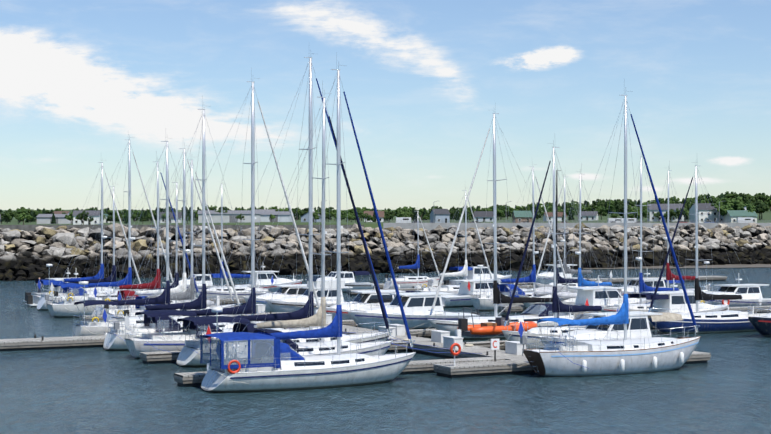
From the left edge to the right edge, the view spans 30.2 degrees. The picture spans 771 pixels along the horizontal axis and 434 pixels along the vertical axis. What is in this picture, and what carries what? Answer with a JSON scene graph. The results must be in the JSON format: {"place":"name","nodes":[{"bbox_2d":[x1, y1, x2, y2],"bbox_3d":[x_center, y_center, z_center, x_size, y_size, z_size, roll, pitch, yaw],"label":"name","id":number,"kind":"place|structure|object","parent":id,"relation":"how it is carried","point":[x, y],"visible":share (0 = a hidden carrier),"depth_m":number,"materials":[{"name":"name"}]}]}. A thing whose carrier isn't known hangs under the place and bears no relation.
{"place":"outdoors","nodes":[
{"label":"outdoors","id":0,"kind":"place"},
{"bbox_2d":[0,241,770,433],"bbox_3d":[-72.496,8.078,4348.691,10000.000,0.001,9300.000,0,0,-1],"label":"sea water","id":1,"kind":"structure","parent":0,"point":[725,388],"depth_m":63.88,"materials":[{"name":"blue liquid"}]},
{"bbox_2d":[23,272,111,301],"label":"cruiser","id":2,"kind":"object","parent":1,"relation":"on","point":[30,293],"visible":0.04,"depth_m":133.59,"materials":[{"name":"white"}]},
{"bbox_2d":[25,273,125,306],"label":"cruiser","id":3,"kind":"object","parent":1,"relation":"on","point":[32,300],"visible":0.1,"depth_m":128.58,"materials":[{"name":"white"}]},
{"bbox_2d":[37,162,142,310],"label":"sloop","id":4,"kind":"object","parent":1,"relation":"on","point":[41,305],"visible":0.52,"depth_m":125.50,"materials":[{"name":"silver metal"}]},
{"bbox_2d":[50,181,142,302],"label":"sloop","id":5,"kind":"object","parent":1,"relation":"on","point":[111,277],"visible":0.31,"depth_m":121.56,"materials":[{"name":"white plastic"}]},
{"bbox_2d":[45,135,173,317],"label":"sloop","id":6,"kind":"object","parent":1,"relation":"on","point":[56,310],"visible":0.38,"depth_m":116.17,"materials":[{"name":"white plastic"}]},
{"bbox_2d":[92,151,199,314],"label":"sloop","id":7,"kind":"object","parent":1,"relation":"on","point":[124,293],"visible":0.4,"depth_m":113.70,"materials":[{"name":"white plastic"}]},
{"bbox_2d":[72,141,224,335],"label":"sloop","id":8,"kind":"object","parent":1,"relation":"on","point":[97,326],"visible":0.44,"depth_m":93.87,"materials":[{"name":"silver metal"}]},
{"bbox_2d":[116,180,215,308],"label":"sloop","id":9,"kind":"object","parent":1,"relation":"on","point":[176,283],"visible":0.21,"depth_m":109.31,"materials":[{"name":"white"}]},
{"bbox_2d":[103,148,234,319],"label":"sloop","id":10,"kind":"object","parent":1,"relation":"on","point":[177,289],"visible":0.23,"depth_m":104.39,"materials":[{"name":"white plastic"}]},
{"bbox_2d":[116,160,240,319],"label":"sloop","id":11,"kind":"object","parent":1,"relation":"on","point":[189,295],"visible":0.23,"depth_m":99.45,"materials":[{"name":"silver metal"}]},
{"bbox_2d":[103,109,264,350],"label":"sloop","id":12,"kind":"object","parent":1,"relation":"on","point":[113,341],"visible":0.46,"depth_m":88.10,"materials":[{"name":"white plastic"}]},
{"bbox_2d":[162,274,234,289],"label":"cruiser","id":13,"kind":"object","parent":1,"relation":"on","point":[207,278],"visible":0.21,"depth_m":145.22,"materials":[{"name":"white"}]},
{"bbox_2d":[124,78,326,358],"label":"sloop","id":14,"kind":"object","parent":1,"relation":"on","point":[162,341],"visible":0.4,"depth_m":83.44,"materials":[{"name":"white plastic"}]},
{"bbox_2d":[194,184,273,298],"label":"sloop","id":15,"kind":"object","parent":1,"relation":"on","point":[222,291],"visible":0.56,"depth_m":134.75,"materials":[{"name":"white plastic"}]},
{"bbox_2d":[225,266,302,292],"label":"cruiser","id":16,"kind":"object","parent":1,"relation":"on","point":[266,276],"visible":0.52,"depth_m":148.47,"materials":[{"name":"white"}]},
{"bbox_2d":[243,273,306,312],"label":"cruiser","id":17,"kind":"object","parent":1,"relation":"on","point":[290,290],"visible":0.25,"depth_m":119.63,"materials":[{"name":"white"}]},
{"bbox_2d":[177,57,392,366],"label":"sloop","id":18,"kind":"object","parent":1,"relation":"on","point":[188,356],"visible":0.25,"depth_m":80.08,"materials":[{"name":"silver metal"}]},
{"bbox_2d":[206,81,392,370],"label":"sailboat","id":19,"kind":"object","parent":1,"relation":"on","point":[314,320],"visible":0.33,"depth_m":75.41,"materials":[{"name":"blue"}]},
{"bbox_2d":[200,61,415,392],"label":"sailboat","id":20,"kind":"object","parent":1,"relation":"on","point":[272,363],"visible":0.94,"depth_m":67.41,"materials":[{"name":"white plastic"}]},
{"bbox_2d":[265,276,352,311],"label":"cruiser","id":21,"kind":"object","parent":1,"relation":"on","point":[288,304],"visible":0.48,"depth_m":115.39,"materials":[{"name":"white plastic"}]},
{"bbox_2d":[305,271,373,292],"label":"cruiser","id":22,"kind":"object","parent":1,"relation":"on","point":[348,278],"visible":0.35,"depth_m":152.76,"materials":[{"name":"white"}]},
{"bbox_2d":[316,284,415,319],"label":"cruiser","id":23,"kind":"object","parent":1,"relation":"on","point":[367,296],"visible":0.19,"depth_m":106.71,"materials":[{"name":"white plastic"}]},
{"bbox_2d":[0,223,770,280],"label":"breakwater rocks","id":24,"kind":"object","parent":1,"relation":"in","point":[26,255],"visible":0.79,"depth_m":209.57,"materials":[{"name":"grey stone"}]},
{"bbox_2d":[542,264,770,269],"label":"beach","id":25,"kind":"structure","parent":24,"relation":"on","point":[723,266],"depth_m":226.63,"materials":[{"name":"stone"}]},
{"bbox_2d":[0,276,770,386],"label":"marina docks","id":26,"kind":"object","parent":1,"relation":"on","point":[510,359],"visible":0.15,"depth_m":83.24,"materials":[{"name":"grey concrete"}]},
{"bbox_2d":[39,285,639,383],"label":"mooring lines","id":27,"kind":"object","parent":26,"relation":"on","point":[346,334],"visible":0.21,"depth_m":82.49,"materials":[{"name":"beige fabric"}]},
{"bbox_2d":[450,294,729,365],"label":"dock props","id":28,"kind":"object","parent":26,"relation":"on","point":[494,344],"visible":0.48,"depth_m":74.31,"materials":[{"name":"white plastic"}]},
{"bbox_2d":[383,216,439,288],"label":"sloop","id":29,"kind":"object","parent":1,"relation":"on","point":[408,281],"visible":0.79,"depth_m":156.85,"materials":[{"name":"white plastic"}]},
{"bbox_2d":[347,281,479,329],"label":"cruiser","id":30,"kind":"object","parent":1,"relation":"on","point":[417,306],"visible":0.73,"depth_m":102.04,"materials":[{"name":"white plastic"}]},
{"bbox_2d":[415,190,492,293],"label":"sloop","id":31,"kind":"object","parent":1,"relation":"on","point":[451,288],"visible":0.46,"depth_m":136.44,"materials":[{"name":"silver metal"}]},
{"bbox_2d":[444,267,511,284],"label":"cruiser","id":32,"kind":"object","parent":1,"relation":"on","point":[473,272],"visible":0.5,"depth_m":160.25,"materials":[{"name":"white"}]},
{"bbox_2d":[441,274,535,307],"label":"cruiser","id":33,"kind":"object","parent":1,"relation":"on","point":[462,297],"visible":0.27,"depth_m":128.34,"materials":[{"name":"white plastic"}]},
{"bbox_2d":[457,308,536,336],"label":"inflatable boat","id":34,"kind":"object","parent":1,"relation":"on","point":[490,329],"visible":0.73,"depth_m":87.96,"materials":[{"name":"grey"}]},
{"bbox_2d":[427,113,598,339],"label":"moored sailboat","id":35,"kind":"object","parent":1,"relation":"on","point":[531,312],"visible":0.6,"depth_m":95.55,"materials":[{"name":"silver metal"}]},
{"bbox_2d":[468,164,568,310],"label":"sloop","id":36,"kind":"object","parent":1,"relation":"on","point":[482,302],"visible":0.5,"depth_m":123.98,"materials":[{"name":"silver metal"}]},
{"bbox_2d":[502,140,617,348],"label":"sloop","id":37,"kind":"object","parent":1,"relation":"on","point":[558,305],"visible":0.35,"depth_m":84.95,"materials":[{"name":"silver metal"}]},
{"bbox_2d":[536,260,586,283],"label":"cruiser","id":38,"kind":"object","parent":1,"relation":"on","point":[549,272],"visible":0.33,"depth_m":164.87,"materials":[{"name":"white"}]},
{"bbox_2d":[519,170,621,312],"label":"sloop","id":39,"kind":"object","parent":1,"relation":"on","point":[540,293],"visible":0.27,"depth_m":121.97,"materials":[{"name":"white plastic"}]},
{"bbox_2d":[536,177,611,292],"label":"sloop","id":40,"kind":"object","parent":1,"relation":"on","point":[569,271],"visible":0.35,"depth_m":141.95,"materials":[{"name":"white"}]},
{"bbox_2d":[545,164,633,304],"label":"sloop","id":41,"kind":"object","parent":1,"relation":"on","point":[582,282],"visible":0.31,"depth_m":118.86,"materials":[{"name":"white plastic"}]},
{"bbox_2d":[545,275,649,315],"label":"cruiser","id":42,"kind":"object","parent":1,"relation":"on","point":[592,295],"visible":0.27,"depth_m":113.67,"materials":[{"name":"white plastic"}]},
{"bbox_2d":[518,91,699,376],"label":"sloop","id":43,"kind":"object","parent":1,"relation":"on","point":[605,357],"visible":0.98,"depth_m":73.32,"materials":[{"name":"white plastic"}]},
{"bbox_2d":[539,296,686,344],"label":"cruiser","id":44,"kind":"object","parent":1,"relation":"on","point":[636,319],"visible":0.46,"depth_m":80.83,"materials":[{"name":"white plastic"}]},
{"bbox_2d":[613,273,684,295],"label":"cruiser","id":45,"kind":"object","parent":1,"relation":"on","point":[632,287],"visible":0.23,"depth_m":131.96,"materials":[{"name":"white"}]},
{"bbox_2d":[598,157,704,312],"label":"sloop","id":46,"kind":"object","parent":1,"relation":"on","point":[643,286],"visible":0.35,"depth_m":110.05,"materials":[{"name":"white plastic"}]},
{"bbox_2d":[633,161,719,298],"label":"sloop","id":47,"kind":"object","parent":1,"relation":"on","point":[669,276],"visible":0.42,"depth_m":127.60,"materials":[{"name":"silver metal"}]},
{"bbox_2d":[628,278,727,320],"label":"cruiser","id":48,"kind":"object","parent":1,"relation":"on","point":[668,300],"visible":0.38,"depth_m":105.18,"materials":[{"name":"white plastic"}]},
{"bbox_2d":[648,162,770,333],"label":"sailboat","id":49,"kind":"object","parent":1,"relation":"on","point":[730,321],"visible":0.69,"depth_m":99.53,"materials":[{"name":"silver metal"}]},
{"bbox_2d":[686,273,770,306],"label":"cruiser","id":50,"kind":"object","parent":1,"relation":"on","point":[746,293],"visible":0.35,"depth_m":121.21,"materials":[{"name":"white plastic"}]},
{"bbox_2d":[748,307,770,336],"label":"boat","id":51,"kind":"object","parent":1,"relation":"on","point":[761,325],"visible":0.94,"depth_m":95.38,"materials":[{"name":"black"}]},
{"bbox_2d":[0,209,770,228],"bbox_3d":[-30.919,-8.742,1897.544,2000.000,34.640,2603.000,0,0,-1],"label":"shore terrain","id":52,"kind":"structure","parent":0,"point":[766,215],"depth_m":705.39,"materials":[{"name":"green plant"}]},
{"bbox_2d":[3,211,11,219],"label":"deciduous tree","id":53,"kind":"object","parent":52,"relation":"on","point":[6,216],"visible":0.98,"depth_m":747.17,"materials":[{"name":"green plant"}]},
{"bbox_2d":[6,209,15,220],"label":"deciduous tree","id":54,"kind":"object","parent":52,"relation":"on","point":[11,213],"visible":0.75,"depth_m":877.58,"materials":[{"name":"green plant"}]},
{"bbox_2d":[15,209,26,222],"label":"deciduous tree","id":55,"kind":"object","parent":52,"relation":"on","point":[19,211],"visible":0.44,"depth_m":817.79,"materials":[{"name":"green plant"}]},
{"bbox_2d":[18,213,30,224],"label":"deciduous tree","id":56,"kind":"object","parent":52,"relation":"on","point":[21,216],"visible":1,"depth_m":672.03,"materials":[{"name":"green plant"}]},
{"bbox_2d":[25,210,36,216],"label":"deciduous tree","id":57,"kind":"object","parent":52,"relation":"on","point":[34,212],"visible":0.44,"depth_m":893.26,"materials":[{"name":"green plant"}]},
{"bbox_2d":[51,212,55,223],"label":"conifer tree","id":58,"kind":"object","parent":52,"relation":"on","point":[53,220],"visible":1,"depth_m":727.40,"materials":[{"name":"green plant"}]},
{"bbox_2d":[64,212,72,219],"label":"deciduous tree","id":59,"kind":"object","parent":52,"relation":"on","point":[68,217],"visible":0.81,"depth_m":715.14,"materials":[{"name":"green plant"}]},
{"bbox_2d":[77,211,88,224],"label":"deciduous tree","id":60,"kind":"object","parent":52,"relation":"on","point":[81,216],"visible":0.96,"depth_m":638.41,"materials":[{"name":"green plant"}]},
{"bbox_2d":[106,215,115,223],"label":"deciduous tree","id":61,"kind":"object","parent":52,"relation":"on","point":[110,218],"visible":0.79,"depth_m":693.64,"materials":[{"name":"green plant"}]},
{"bbox_2d":[292,208,303,220],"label":"deciduous tree","id":62,"kind":"object","parent":52,"relation":"on","point":[298,211],"visible":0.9,"depth_m":827.21,"materials":[{"name":"green plant"}]},
{"bbox_2d":[313,212,319,222],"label":"deciduous tree","id":63,"kind":"object","parent":52,"relation":"on","point":[315,216],"visible":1,"depth_m":644.33,"materials":[{"name":"green plant"}]},
{"bbox_2d":[325,207,336,219],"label":"deciduous tree","id":64,"kind":"object","parent":52,"relation":"on","point":[328,209],"visible":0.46,"depth_m":879.52,"materials":[{"name":"green plant"}]},
{"bbox_2d":[335,211,343,218],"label":"deciduous tree","id":65,"kind":"object","parent":52,"relation":"on","point":[342,216],"visible":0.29,"depth_m":684.20,"materials":[{"name":"green plant"}]},
{"bbox_2d":[346,214,353,221],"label":"deciduous tree","id":66,"kind":"object","parent":52,"relation":"on","point":[351,216],"visible":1,"depth_m":705.17,"materials":[{"name":"green plant"}]},
{"bbox_2d":[360,213,367,222],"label":"deciduous tree","id":67,"kind":"object","parent":52,"relation":"on","point":[365,216],"visible":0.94,"depth_m":688.83,"materials":[{"name":"green plant"}]},
{"bbox_2d":[0,200,757,224],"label":"town buildings","id":68,"kind":"structure","parent":52,"relation":"on","point":[444,214],"depth_m":692.59,"materials":[{"name":"white"}]},
{"bbox_2d":[0,220,770,230],"bbox_3d":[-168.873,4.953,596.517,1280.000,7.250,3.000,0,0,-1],"label":"seawall promenade","id":69,"kind":"structure","parent":52,"relation":"on","point":[429,226],"depth_m":599.24,"materials":[{"name":"concrete"}]},
{"bbox_2d":[385,211,393,218],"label":"deciduous tree","id":70,"kind":"object","parent":52,"relation":"on","point":[389,215],"visible":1,"depth_m":698.94,"materials":[{"name":"green plant"}]},
{"bbox_2d":[397,211,405,216],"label":"deciduous tree","id":71,"kind":"object","parent":52,"relation":"on","point":[401,213],"visible":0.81,"depth_m":769.00,"materials":[{"name":"green plant"}]},
{"bbox_2d":[404,206,411,216],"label":"deciduous tree","id":72,"kind":"object","parent":52,"relation":"on","point":[407,209],"visible":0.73,"depth_m":880.27,"materials":[{"name":"green plant"}]},
{"bbox_2d":[414,211,418,220],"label":"conifer tree","id":73,"kind":"object","parent":52,"relation":"on","point":[416,216],"visible":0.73,"depth_m":783.00,"materials":[{"name":"green plant"}]},
{"bbox_2d":[413,209,426,220],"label":"deciduous tree","id":74,"kind":"object","parent":52,"relation":"on","point":[420,211],"visible":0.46,"depth_m":880.38,"materials":[{"name":"green plant"}]},
{"bbox_2d":[458,209,469,220],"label":"deciduous tree","id":75,"kind":"object","parent":52,"relation":"on","point":[468,211],"visible":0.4,"depth_m":710.20,"materials":[{"name":"green plant"}]},
{"bbox_2d":[496,209,504,219],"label":"deciduous tree","id":76,"kind":"object","parent":52,"relation":"on","point":[501,213],"visible":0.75,"depth_m":782.31,"materials":[{"name":"green plant"}]},
{"bbox_2d":[500,206,513,218],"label":"deciduous tree","id":77,"kind":"object","parent":52,"relation":"on","point":[509,209],"visible":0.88,"depth_m":833.91,"materials":[{"name":"green plant"}]},
{"bbox_2d":[512,206,522,212],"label":"deciduous tree","id":78,"kind":"object","parent":52,"relation":"on","point":[517,208],"visible":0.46,"depth_m":852.90,"materials":[{"name":"green plant"}]},
{"bbox_2d":[526,204,540,212],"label":"deciduous tree","id":79,"kind":"object","parent":52,"relation":"on","point":[531,206],"visible":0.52,"depth_m":857.59,"materials":[{"name":"green plant"}]},
{"bbox_2d":[568,208,573,219],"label":"conifer tree","id":80,"kind":"object","parent":52,"relation":"on","point":[570,215],"visible":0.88,"depth_m":723.58,"materials":[{"name":"green plant"}]},
{"bbox_2d":[566,208,576,215],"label":"deciduous tree","id":81,"kind":"object","parent":52,"relation":"on","point":[567,211],"visible":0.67,"depth_m":745.41,"materials":[{"name":"green plant"}]},
{"bbox_2d":[566,201,578,209],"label":"deciduous tree","id":82,"kind":"object","parent":52,"relation":"on","point":[572,205],"visible":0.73,"depth_m":892.33,"materials":[{"name":"green plant"}]},
{"bbox_2d":[578,205,591,210],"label":"deciduous tree","id":83,"kind":"object","parent":52,"relation":"on","point":[584,207],"visible":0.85,"depth_m":822.55,"materials":[{"name":"green plant"}]},
{"bbox_2d":[590,201,603,208],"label":"deciduous tree","id":84,"kind":"object","parent":52,"relation":"on","point":[594,204],"visible":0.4,"depth_m":897.13,"materials":[{"name":"green plant"}]},
{"bbox_2d":[594,207,607,219],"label":"deciduous tree","id":85,"kind":"object","parent":52,"relation":"on","point":[600,210],"visible":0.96,"depth_m":726.92,"materials":[{"name":"green plant"}]},
{"bbox_2d":[606,202,613,211],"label":"deciduous tree","id":86,"kind":"object","parent":52,"relation":"on","point":[611,205],"visible":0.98,"depth_m":836.35,"materials":[{"name":"green plant"}]},
{"bbox_2d":[614,199,622,207],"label":"deciduous tree","id":87,"kind":"object","parent":52,"relation":"on","point":[618,201],"visible":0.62,"depth_m":858.63,"materials":[{"name":"green plant"}]},
{"bbox_2d":[613,203,629,216],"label":"deciduous tree","id":88,"kind":"object","parent":52,"relation":"on","point":[619,207],"visible":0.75,"depth_m":681.24,"materials":[{"name":"green plant"}]},
{"bbox_2d":[627,199,635,205],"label":"deciduous tree","id":89,"kind":"object","parent":52,"relation":"on","point":[630,202],"visible":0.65,"depth_m":841.09,"materials":[{"name":"green plant"}]},
{"bbox_2d":[630,206,636,217],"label":"deciduous tree","id":90,"kind":"object","parent":52,"relation":"on","point":[634,209],"visible":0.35,"depth_m":646.78,"materials":[{"name":"green plant"}]},
{"bbox_2d":[636,209,648,218],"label":"deciduous tree","id":91,"kind":"object","parent":52,"relation":"on","point":[644,213],"visible":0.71,"depth_m":644.31,"materials":[{"name":"green plant"}]},
{"bbox_2d":[653,198,664,203],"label":"deciduous tree","id":92,"kind":"object","parent":52,"relation":"on","point":[660,200],"visible":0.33,"depth_m":839.56,"materials":[{"name":"green plant"}]},
{"bbox_2d":[669,209,674,216],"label":"deciduous tree","id":93,"kind":"object","parent":52,"relation":"on","point":[671,212],"visible":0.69,"depth_m":674.29,"materials":[{"name":"green plant"}]},
{"bbox_2d":[671,196,679,203],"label":"deciduous tree","id":94,"kind":"object","parent":52,"relation":"on","point":[674,199],"visible":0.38,"depth_m":907.72,"materials":[{"name":"green plant"}]},
{"bbox_2d":[674,208,686,218],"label":"deciduous tree","id":95,"kind":"object","parent":52,"relation":"on","point":[677,212],"visible":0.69,"depth_m":655.08,"materials":[{"name":"green plant"}]},
{"bbox_2d":[682,209,688,217],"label":"deciduous tree","id":96,"kind":"object","parent":52,"relation":"on","point":[686,214],"visible":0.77,"depth_m":664.00,"materials":[{"name":"green plant"}]},
{"bbox_2d":[680,198,693,202],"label":"deciduous tree","id":97,"kind":"object","parent":52,"relation":"on","point":[690,200],"visible":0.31,"depth_m":829.96,"materials":[{"name":"green plant"}]},
{"bbox_2d":[684,202,692,210],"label":"deciduous tree","id":98,"kind":"object","parent":52,"relation":"on","point":[687,206],"visible":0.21,"depth_m":698.76,"materials":[{"name":"green plant"}]},
{"bbox_2d":[703,197,716,202],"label":"deciduous tree","id":99,"kind":"object","parent":52,"relation":"on","point":[710,199],"visible":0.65,"depth_m":837.28,"materials":[{"name":"green plant"}]},
{"bbox_2d":[711,200,733,222],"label":"deciduous tree","id":100,"kind":"object","parent":52,"relation":"on","point":[723,209],"visible":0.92,"depth_m":642.98,"materials":[{"name":"green plant"}]},
{"bbox_2d":[722,197,733,207],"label":"deciduous tree","id":101,"kind":"object","parent":52,"relation":"on","point":[726,201],"visible":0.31,"depth_m":708.71,"materials":[{"name":"green plant"}]},
{"bbox_2d":[720,191,738,203],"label":"deciduous tree","id":102,"kind":"object","parent":52,"relation":"on","point":[731,195],"visible":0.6,"depth_m":891.24,"materials":[{"name":"green plant"}]},
{"bbox_2d":[733,196,745,209],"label":"deciduous tree","id":103,"kind":"object","parent":52,"relation":"on","point":[739,204],"visible":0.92,"depth_m":717.09,"materials":[{"name":"green plant"}]},
{"bbox_2d":[739,194,753,203],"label":"deciduous tree","id":104,"kind":"object","parent":52,"relation":"on","point":[748,197],"visible":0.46,"depth_m":873.10,"materials":[{"name":"green plant"}]},
{"bbox_2d":[742,198,750,204],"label":"deciduous tree","id":105,"kind":"object","parent":52,"relation":"on","point":[746,200],"visible":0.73,"depth_m":824.75,"materials":[{"name":"green plant"}]},
{"bbox_2d":[746,204,754,212],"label":"deciduous tree","id":106,"kind":"object","parent":52,"relation":"on","point":[750,207],"visible":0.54,"depth_m":642.04,"materials":[{"name":"green plant"}]},
{"bbox_2d":[752,193,768,203],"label":"deciduous tree","id":107,"kind":"object","parent":52,"relation":"on","point":[762,197],"visible":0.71,"depth_m":832.50,"materials":[{"name":"green plant"}]},
{"bbox_2d":[756,201,769,219],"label":"deciduous tree","id":108,"kind":"object","parent":52,"relation":"on","point":[761,207],"visible":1,"depth_m":683.95,"materials":[{"name":"green plant"}]},
{"bbox_2d":[0,0,770,209],"label":"sky","id":109,"kind":"structure","parent":0,"point":[424,82],"materials":[{"name":"blue"}]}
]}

